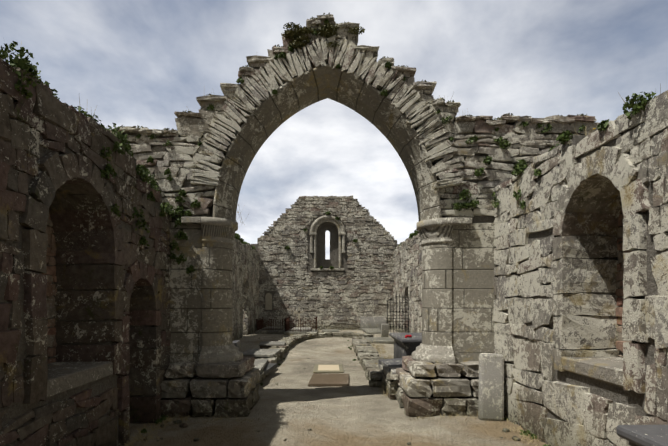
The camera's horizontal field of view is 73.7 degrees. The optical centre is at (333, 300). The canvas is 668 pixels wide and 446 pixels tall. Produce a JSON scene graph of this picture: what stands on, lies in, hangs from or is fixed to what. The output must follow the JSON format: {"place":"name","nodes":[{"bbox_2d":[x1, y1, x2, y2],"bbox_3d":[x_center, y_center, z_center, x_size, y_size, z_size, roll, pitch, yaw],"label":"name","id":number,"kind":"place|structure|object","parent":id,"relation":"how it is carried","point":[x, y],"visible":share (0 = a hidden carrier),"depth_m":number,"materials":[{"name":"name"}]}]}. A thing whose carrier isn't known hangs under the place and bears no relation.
{"place":"outdoors","nodes":[
{"label":"outdoors","id":0,"kind":"place"},
{"bbox_2d":[233,340,239,346],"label":"broken monument block","id":1,"kind":"structure","parent":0,"point":[236,343],"depth_m":8.54,"materials":[{"name":"grey stone"}]},
{"bbox_2d":[4,40,660,445],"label":"dry grass","id":2,"kind":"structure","parent":0,"point":[168,418],"depth_m":5.88,"materials":[{"name":"plant"}]},
{"bbox_2d":[0,0,667,258],"label":"sky","id":3,"kind":"structure","parent":0,"point":[140,62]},
{"bbox_2d":[121,330,547,445],"bbox_3d":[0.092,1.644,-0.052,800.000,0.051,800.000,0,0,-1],"label":"ground","id":4,"kind":"structure","parent":0,"point":[292,407],"depth_m":6.07,"materials":[{"name":"sand"},{"name":"beige concrete"}]},
{"bbox_2d":[0,92,167,445],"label":"mortar","id":5,"kind":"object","parent":4,"relation":"on","point":[16,409],"visible":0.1,"depth_m":4.00,"materials":[{"name":"grey concrete"}]},
{"bbox_2d":[38,214,56,363],"bbox_3d":[-3.004,0.199,4.773,0.169,2.912,2.544,0,0,-1],"label":"niche jamb","id":6,"kind":"object","parent":5,"relation":"attached to","point":[51,290],"visible":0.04,"depth_m":4.69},
{"bbox_2d":[47,361,112,396],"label":"niche sill","id":7,"kind":"structure","parent":5,"relation":"attached to","point":[64,376],"depth_m":4.24,"materials":[{"name":"grey stone"}]},
{"bbox_2d":[0,58,171,445],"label":"chancel wall stones","id":8,"kind":"object","parent":5,"relation":"attached to","point":[54,120],"visible":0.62,"depth_m":3.73,"materials":[{"name":"grey stone"}]},
{"bbox_2d":[19,152,160,445],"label":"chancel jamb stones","id":9,"kind":"object","parent":5,"relation":"attached to","point":[71,194],"visible":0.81,"depth_m":4.78,"materials":[{"name":"grey stone"}]},
{"bbox_2d":[160,356,259,417],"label":"pier plinth","id":10,"kind":"structure","parent":4,"relation":"on","point":[224,389],"depth_m":6.24,"materials":[{"name":"stone"}]},
{"bbox_2d":[168,222,201,364],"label":"pier block","id":11,"kind":"structure","parent":10,"relation":"on","point":[185,301],"depth_m":6.55,"materials":[{"name":"stone"}]},
{"bbox_2d":[181,217,200,223],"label":"pier abacus","id":12,"kind":"structure","parent":11,"relation":"on","point":[190,220],"depth_m":6.45,"materials":[{"name":"grey stone"}]},
{"bbox_2d":[199,344,242,363],"bbox_3d":[-1.675,0.789,6.901,0.530,0.230,1.060,0,0,-1],"label":"column base","id":13,"kind":"object","parent":10,"relation":"on","point":[219,354],"visible":0.9,"depth_m":6.53,"materials":[{"name":"grey stone"}]},
{"bbox_2d":[202,242,232,346],"bbox_3d":[-1.760,-0.081,6.900,0.360,1.550,0.720,0,0,-1],"label":"pier shaft","id":14,"kind":"object","parent":13,"relation":"on","point":[217,294],"visible":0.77,"depth_m":6.61,"materials":[{"name":"stone"}]},
{"bbox_2d":[201,217,237,245],"bbox_3d":[-1.718,-1.036,6.900,0.445,0.360,0.890,0,0,-1],"label":"pier capital","id":15,"kind":"object","parent":14,"relation":"on","point":[218,230],"visible":0.9,"depth_m":6.58,"materials":[{"name":"grey stone"}]},
{"bbox_2d":[233,236,258,340],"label":"nave wall","id":16,"kind":"structure","parent":4,"relation":"on","point":[245,314],"depth_m":21.45,"materials":[{"name":"grey stone"}]},
{"bbox_2d":[233,238,259,340],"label":"nave wall stones","id":17,"kind":"object","parent":16,"relation":"attached to","point":[251,266],"visible":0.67,"depth_m":20.35,"materials":[{"name":"grey stone"}]},
{"bbox_2d":[260,346,270,348],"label":"stone block","id":18,"kind":"structure","parent":4,"relation":"on","point":[264,347],"depth_m":14.01,"materials":[{"name":"stone"}]},
{"bbox_2d":[255,328,284,333],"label":"grave plot kerb","id":19,"kind":"structure","parent":4,"relation":"on","point":[259,331],"depth_m":21.92,"materials":[{"name":"stone"}]},
{"bbox_2d":[256,317,284,330],"bbox_3d":[-3.129,1.204,23.050,1.485,0.600,2.185,0,0,-1],"label":"iron railing","id":20,"kind":"object","parent":19,"relation":"on","point":[261,321],"visible":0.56,"depth_m":22.57,"materials":[{"name":"metal"}]},
{"bbox_2d":[262,326,283,329],"bbox_3d":[-3.129,1.429,23.050,0.900,0.110,1.700,0,0,-1],"label":"grave ledger","id":21,"kind":"object","parent":19,"relation":"on","point":[275,328],"visible":0.9,"depth_m":22.67,"materials":[{"name":"stone"}]},
{"bbox_2d":[264,363,276,374],"bbox_3d":[-1.916,1.499,9.714,1.100,0.158,1.002,0,0,11],"label":"broken monument slab","id":22,"kind":"object","parent":4,"relation":"on","point":[269,367],"depth_m":9.76,"materials":[{"name":"stone"}]},
{"bbox_2d":[294,307,303,326],"bbox_3d":[-1.922,0.984,24.469,0.540,1.320,0.320,0,0,-1],"label":"stone cross","id":23,"kind":"object","parent":4,"relation":"on","point":[298,311],"visible":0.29,"depth_m":24.42,"materials":[{"name":"grey stone"}]},
{"bbox_2d":[284,329,317,334],"bbox_3d":[-1.601,1.564,22.274,1.590,0.160,2.260,0,0,-1],"label":"grave plot kerb","id":24,"kind":"object","parent":4,"relation":"on","point":[289,331],"visible":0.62,"depth_m":21.15,"materials":[{"name":"stone"}]},
{"bbox_2d":[291,327,311,330],"bbox_3d":[-1.601,1.429,22.274,0.930,0.110,1.700,0,0,-1],"label":"grave ledger","id":25,"kind":"object","parent":24,"relation":"on","point":[302,329],"visible":0.98,"depth_m":21.43,"materials":[{"name":"stone"}]},
{"bbox_2d":[285,317,317,331],"bbox_3d":[-1.601,1.169,22.274,1.515,0.670,2.185,0,0,-1],"label":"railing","id":26,"kind":"object","parent":24,"relation":"on","point":[287,323],"visible":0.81,"depth_m":22.14,"materials":[{"name":"metal"}]},
{"bbox_2d":[257,332,383,386],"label":"nave kerb walls","id":27,"kind":"structure","parent":4,"relation":"on","point":[367,355],"depth_m":12.83,"materials":[{"name":"stone"}]},
{"bbox_2d":[254,359,267,372],"bbox_3d":[-2.045,1.384,9.465,1.189,0.109,1.738,0,0,-1],"label":"ledger on kerb","id":28,"kind":"object","parent":27,"relation":"on","point":[260,364],"visible":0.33,"depth_m":9.60,"materials":[{"name":"stone"}]},
{"bbox_2d":[242,349,280,356],"bbox_3d":[-1.950,1.389,11.867,0.900,0.070,1.300,0,0,2],"label":"ledger on kerb","id":29,"kind":"object","parent":27,"relation":"on","point":[260,353],"visible":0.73,"depth_m":11.63,"materials":[{"name":"stone"}]},
{"bbox_2d":[259,341,284,345],"bbox_3d":[-1.990,1.394,14.417,0.800,0.060,1.000,0,0,-5],"label":"ledger on kerb","id":30,"kind":"object","parent":27,"relation":"on","point":[272,343],"visible":0.98,"depth_m":14.17,"materials":[{"name":"stone"}]},
{"bbox_2d":[251,196,398,329],"bbox_3d":[-0.419,-2.111,25.549,9.400,7.508,0.988,0,0,-1],"label":"mortar","id":31,"kind":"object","parent":4,"relation":"on","point":[332,229],"depth_m":25.07,"materials":[{"name":"grey concrete"}]},
{"bbox_2d":[265,293,271,309],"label":"plaque wall","id":32,"kind":"structure","parent":31,"relation":"attached to","point":[268,301],"depth_m":24.96,"materials":[{"name":"grey stone"}]},
{"bbox_2d":[258,195,394,329],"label":"gable stones","id":33,"kind":"object","parent":31,"relation":"attached to","point":[346,312],"visible":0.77,"depth_m":25.01,"materials":[{"name":"grey stone"}]},
{"bbox_2d":[309,232,345,270],"bbox_3d":[-0.362,-2.751,25.114,2.040,2.130,0.460,0,0,-1],"label":"window frame","id":34,"kind":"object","parent":31,"relation":"attached to","point":[311,234],"depth_m":24.94,"materials":[{"name":"grey stone"}]},
{"bbox_2d":[310,215,344,231],"bbox_3d":[-0.360,-4.306,25.029,2.000,1.000,0.230,0,0,-1],"label":"window arch","id":35,"kind":"structure","parent":31,"relation":"attached to","point":[317,222],"depth_m":24.96,"materials":[{"name":"grey stone"}]},
{"bbox_2d":[0,19,655,445],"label":"vegetation leaf tufts","id":36,"kind":"object","parent":4,"relation":"on","point":[150,179],"visible":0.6,"depth_m":5.51,"materials":[{"name":"green plant"}]},
{"bbox_2d":[308,373,348,386],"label":"grave slab","id":37,"kind":"structure","parent":4,"relation":"on","point":[324,379],"depth_m":8.83,"materials":[{"name":"brown stone"}]},
{"bbox_2d":[313,364,343,372],"bbox_3d":[-0.130,1.626,10.671,0.700,0.035,1.150,0,0,-1],"label":"slab border","id":38,"kind":"object","parent":4,"relation":"on","point":[317,371],"visible":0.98,"depth_m":10.26,"materials":[{"name":"beige stone"}]},
{"bbox_2d":[318,365,339,370],"bbox_3d":[-0.130,1.605,10.671,0.500,0.007,0.890,0,0,-1],"label":"floor slab inset","id":39,"kind":"object","parent":38,"relation":"on","point":[328,367],"visible":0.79,"depth_m":10.51,"materials":[{"name":"beige stone"}]},
{"bbox_2d":[322,329,338,331],"bbox_3d":[-0.189,1.609,23.697,0.900,0.070,1.700,0,0,-1],"label":"ledger","id":40,"kind":"object","parent":4,"relation":"on","point":[330,330],"visible":0.77,"depth_m":23.48,"materials":[{"name":"stone"}]},
{"bbox_2d":[143,331,522,444],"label":"loose stones","id":41,"kind":"object","parent":4,"relation":"on","point":[185,425],"visible":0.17,"depth_m":5.63,"materials":[{"name":"grey stone"}]},
{"bbox_2d":[127,36,580,376],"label":"arch wall","id":42,"kind":"structure","parent":4,"relation":"on","point":[475,219],"depth_m":6.69,"materials":[{"name":"grey stone"}]},
{"bbox_2d":[213,64,440,220],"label":"arch","id":43,"kind":"structure","parent":42,"relation":"attached to","point":[378,111],"depth_m":6.72,"materials":[{"name":"grey stone"}]},
{"bbox_2d":[189,34,465,188],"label":"arch stones","id":44,"kind":"object","parent":42,"relation":"attached to","point":[239,111],"visible":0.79,"depth_m":6.54,"materials":[{"name":"grey stone"}]},
{"bbox_2d":[117,13,586,129],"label":"stones","id":45,"kind":"object","parent":42,"relation":"on","point":[324,30],"visible":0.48,"depth_m":6.53,"materials":[{"name":"grey stone"}]},
{"bbox_2d":[109,14,616,216],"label":"arch wall stones","id":46,"kind":"object","parent":4,"relation":"on","point":[193,127],"visible":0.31,"depth_m":6.63,"materials":[{"name":"grey stone"}]},
{"bbox_2d":[362,328,380,333],"bbox_3d":[2.025,1.584,22.880,0.900,0.189,2.002,0,0,-5],"label":"ledger","id":47,"kind":"object","parent":4,"relation":"on","point":[372,330],"visible":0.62,"depth_m":22.78,"materials":[{"name":"stone"}]},
{"bbox_2d":[360,317,385,327],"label":"stone slab","id":48,"kind":"structure","parent":4,"relation":"on","point":[371,322],"depth_m":24.99,"materials":[{"name":"grey stone"}]},
{"bbox_2d":[365,337,393,343],"bbox_3d":[1.754,1.594,17.927,1.200,0.100,1.900,0,0,4],"label":"ledger","id":49,"kind":"object","parent":4,"relation":"on","point":[385,340],"visible":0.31,"depth_m":17.25,"materials":[{"name":"stone"}]},
{"bbox_2d":[381,324,388,336],"bbox_3d":[2.241,1.335,19.619,0.320,0.626,0.172,0,0,-11],"label":"headstone","id":50,"kind":"object","parent":4,"relation":"on","point":[384,330],"visible":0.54,"depth_m":19.56,"materials":[{"name":"stone"}]},
{"bbox_2d":[378,362,397,387],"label":"platform","id":51,"kind":"structure","parent":4,"relation":"on","point":[380,366],"depth_m":7.46,"materials":[{"name":"stone"}]},
{"bbox_2d":[380,366,398,399],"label":"platform face stones","id":52,"kind":"object","parent":51,"relation":"attached to","point":[387,376],"visible":0.9,"depth_m":7.46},
{"bbox_2d":[389,367,401,373],"bbox_3d":[1.677,1.254,7.725,1.399,0.120,0.647,0,0,-1],"label":"support","id":53,"kind":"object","parent":51,"relation":"on","point":[392,370],"depth_m":7.76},
{"bbox_2d":[378,358,401,366],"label":"stone slab","id":54,"kind":"structure","parent":4,"relation":"on","point":[395,362],"depth_m":8.92,"materials":[{"name":"grey stone"}]},
{"bbox_2d":[387,294,409,332],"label":"iron gate","id":55,"kind":"structure","parent":4,"relation":"on","point":[399,315],"depth_m":20.44,"materials":[{"name":"black metal"}]},
{"bbox_2d":[389,333,421,357],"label":"chest tomb","id":56,"kind":"structure","parent":4,"relation":"on","point":[404,346],"depth_m":10.20,"materials":[{"name":"stone"}]},
{"bbox_2d":[394,234,421,332],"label":"nave wall","id":57,"kind":"structure","parent":4,"relation":"on","point":[406,292],"depth_m":21.69,"materials":[{"name":"grey stone"}]},
{"bbox_2d":[393,233,421,332],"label":"nave wall stones","id":58,"kind":"object","parent":57,"relation":"attached to","point":[404,256],"visible":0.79,"depth_m":20.05,"materials":[{"name":"grey stone"}]},
{"bbox_2d":[396,356,478,416],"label":"pier plinth","id":59,"kind":"structure","parent":4,"relation":"on","point":[425,388],"depth_m":6.30,"materials":[{"name":"stone"}]},
{"bbox_2d":[412,343,454,362],"bbox_3d":[1.475,0.789,6.952,0.530,0.230,1.060,0,0,-1],"label":"column base","id":60,"kind":"object","parent":59,"relation":"on","point":[435,354],"visible":0.85,"depth_m":6.58,"materials":[{"name":"grey stone"}]},
{"bbox_2d":[422,243,451,345],"bbox_3d":[1.560,-0.081,6.953,0.360,1.550,0.720,0,0,-1],"label":"pier shaft","id":61,"kind":"object","parent":60,"relation":"on","point":[436,294],"visible":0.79,"depth_m":6.65,"materials":[{"name":"stone"}]},
{"bbox_2d":[416,217,452,245],"bbox_3d":[1.517,-1.036,6.952,0.445,0.360,0.890,0,0,-1],"label":"pier capital","id":62,"kind":"object","parent":61,"relation":"on","point":[435,230],"visible":0.81,"depth_m":6.63,"materials":[{"name":"grey stone"}]},
{"bbox_2d":[452,223,495,363],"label":"pier block","id":63,"kind":"structure","parent":59,"relation":"on","point":[473,275],"depth_m":6.62,"materials":[{"name":"stone"}]},
{"bbox_2d":[453,218,471,224],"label":"impost block","id":64,"kind":"structure","parent":63,"relation":"on","point":[462,221],"depth_m":6.51,"materials":[{"name":"grey stone"}]},
{"bbox_2d":[478,353,503,420],"bbox_3d":[2.166,1.190,6.138,0.373,0.928,0.260,0,0,3],"label":"leaning slab","id":65,"kind":"object","parent":4,"relation":"on","point":[491,390],"depth_m":6.08,"materials":[{"name":"stone"}]},
{"bbox_2d":[495,120,667,443],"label":"stone wall","id":66,"kind":"structure","parent":4,"relation":"on","point":[621,395],"depth_m":4.12,"materials":[{"name":"grey stone"}]},
{"bbox_2d":[493,90,667,445],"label":"chancel wall stones","id":67,"kind":"object","parent":66,"relation":"attached to","point":[589,417],"visible":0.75,"depth_m":4.92,"materials":[{"name":"grey stone"}]},
{"bbox_2d":[562,357,623,387],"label":"niche sill","id":68,"kind":"structure","parent":66,"relation":"attached to","point":[609,370],"depth_m":4.20,"materials":[{"name":"grey stone"}]},
{"bbox_2d":[551,146,650,392],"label":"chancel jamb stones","id":69,"kind":"object","parent":66,"relation":"attached to","point":[601,189],"visible":0.71,"depth_m":4.64,"materials":[{"name":"grey stone"}]},
{"bbox_2d":[615,208,631,357],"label":"niche edge stones","id":70,"kind":"object","parent":66,"relation":"attached to","point":[619,311],"visible":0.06,"depth_m":4.62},
{"bbox_2d":[616,425,667,445],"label":"chest tomb","id":71,"kind":"object","parent":4,"relation":"on","point":[645,435],"visible":1,"depth_m":3.08,"materials":[{"name":"stone"}]}
]}

